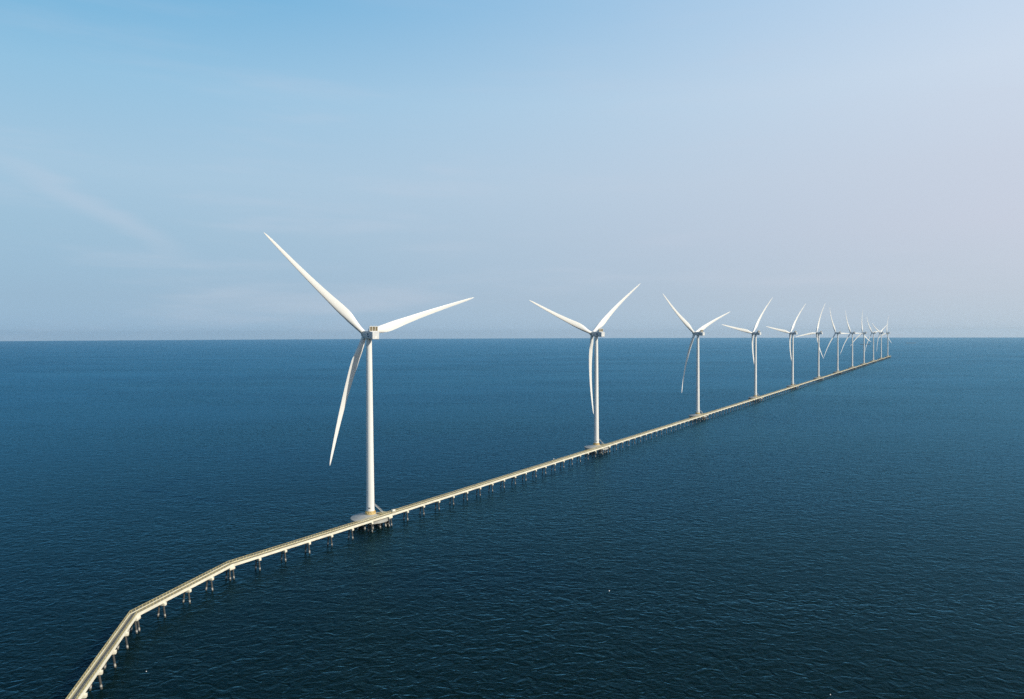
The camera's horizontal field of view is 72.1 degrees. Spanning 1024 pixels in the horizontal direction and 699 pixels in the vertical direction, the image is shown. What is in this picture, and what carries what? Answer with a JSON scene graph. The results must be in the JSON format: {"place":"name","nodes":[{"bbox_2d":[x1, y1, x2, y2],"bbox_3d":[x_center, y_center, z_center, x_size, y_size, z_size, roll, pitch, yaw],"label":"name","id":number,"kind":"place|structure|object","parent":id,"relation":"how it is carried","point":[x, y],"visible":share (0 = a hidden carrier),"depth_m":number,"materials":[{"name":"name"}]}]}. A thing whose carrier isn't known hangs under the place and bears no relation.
{"place":"outdoors","nodes":[
{"label":"outdoors","id":0,"kind":"place"},
{"bbox_2d":[0,337,1023,698],"bbox_3d":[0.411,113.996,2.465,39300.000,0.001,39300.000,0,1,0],"label":"sea","id":1,"kind":"structure","parent":0,"point":[856,533],"depth_m":431.98,"materials":[{"name":"liquid"}]},
{"bbox_2d":[264,233,473,529],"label":"wind turbine","id":2,"kind":"object","parent":1,"relation":"in","point":[369,334],"visible":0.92,"depth_m":419.11,"materials":[{"name":"paint"}]},
{"bbox_2d":[66,356,890,698],"bbox_3d":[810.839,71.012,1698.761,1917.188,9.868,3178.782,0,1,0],"label":"pier","id":3,"kind":"structure","parent":1,"relation":"in","point":[104,654],"depth_m":354.26,"materials":[{"name":"concrete"}]},
{"bbox_2d":[529,283,640,453],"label":"wind turbine","id":4,"kind":"object","parent":3,"relation":"on","point":[595,333],"visible":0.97,"depth_m":678.18,"materials":[{"name":"metal"}]},
{"bbox_2d":[766,305,804,387],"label":"wind turbine","id":5,"kind":"object","parent":3,"relation":"on","point":[792,358],"visible":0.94,"depth_m":1455.13,"materials":[{"name":"metal"}]},
{"bbox_2d":[797,302,825,379],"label":"wind turbine","id":6,"kind":"object","parent":3,"relation":"on","point":[817,337],"visible":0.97,"depth_m":1714.13,"materials":[{"name":"paint"}]},
{"bbox_2d":[824,312,849,372],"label":"wind turbine","id":7,"kind":"object","parent":3,"relation":"on","point":[839,332],"visible":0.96,"depth_m":1972.78,"materials":[{"name":"metal"}]},
{"bbox_2d":[841,311,861,368],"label":"wind turbine","id":8,"kind":"object","parent":3,"relation":"on","point":[854,332],"visible":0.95,"depth_m":2231.71,"materials":[{"name":"metal"}]},
{"bbox_2d":[851,312,870,364],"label":"wind turbine","id":9,"kind":"object","parent":3,"relation":"on","point":[864,336],"visible":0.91,"depth_m":2491.65,"materials":[{"name":"metal"}]},
{"bbox_2d":[866,320,881,361],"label":"wind turbine","id":10,"kind":"object","parent":3,"relation":"on","point":[873,333],"visible":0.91,"depth_m":2749.69,"materials":[{"name":"metal"}]},
{"bbox_2d":[872,323,886,358],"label":"wind turbine","id":11,"kind":"object","parent":3,"relation":"on","point":[881,332],"visible":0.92,"depth_m":3008.68,"materials":[{"name":"metal"}]},
{"bbox_2d":[880,317,890,356],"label":"wind turbine","id":12,"kind":"object","parent":3,"relation":"on","point":[887,338],"visible":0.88,"depth_m":3268.53,"materials":[{"name":"metal"}]},
{"bbox_2d":[663,294,730,419],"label":"wind turbine","id":13,"kind":"object","parent":1,"relation":"in","point":[698,332],"visible":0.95,"depth_m":937.16,"materials":[{"name":"metal"}]},
{"bbox_2d":[722,297,772,400],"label":"wind turbine","id":14,"kind":"object","parent":1,"relation":"in","point":[753,333],"visible":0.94,"depth_m":1196.15,"materials":[{"name":"metal"}]},
{"bbox_2d":[0,0,1023,340],"label":"sky","id":15,"kind":"structure","parent":0,"point":[717,158],"materials":[{"name":"blue"}]}
]}

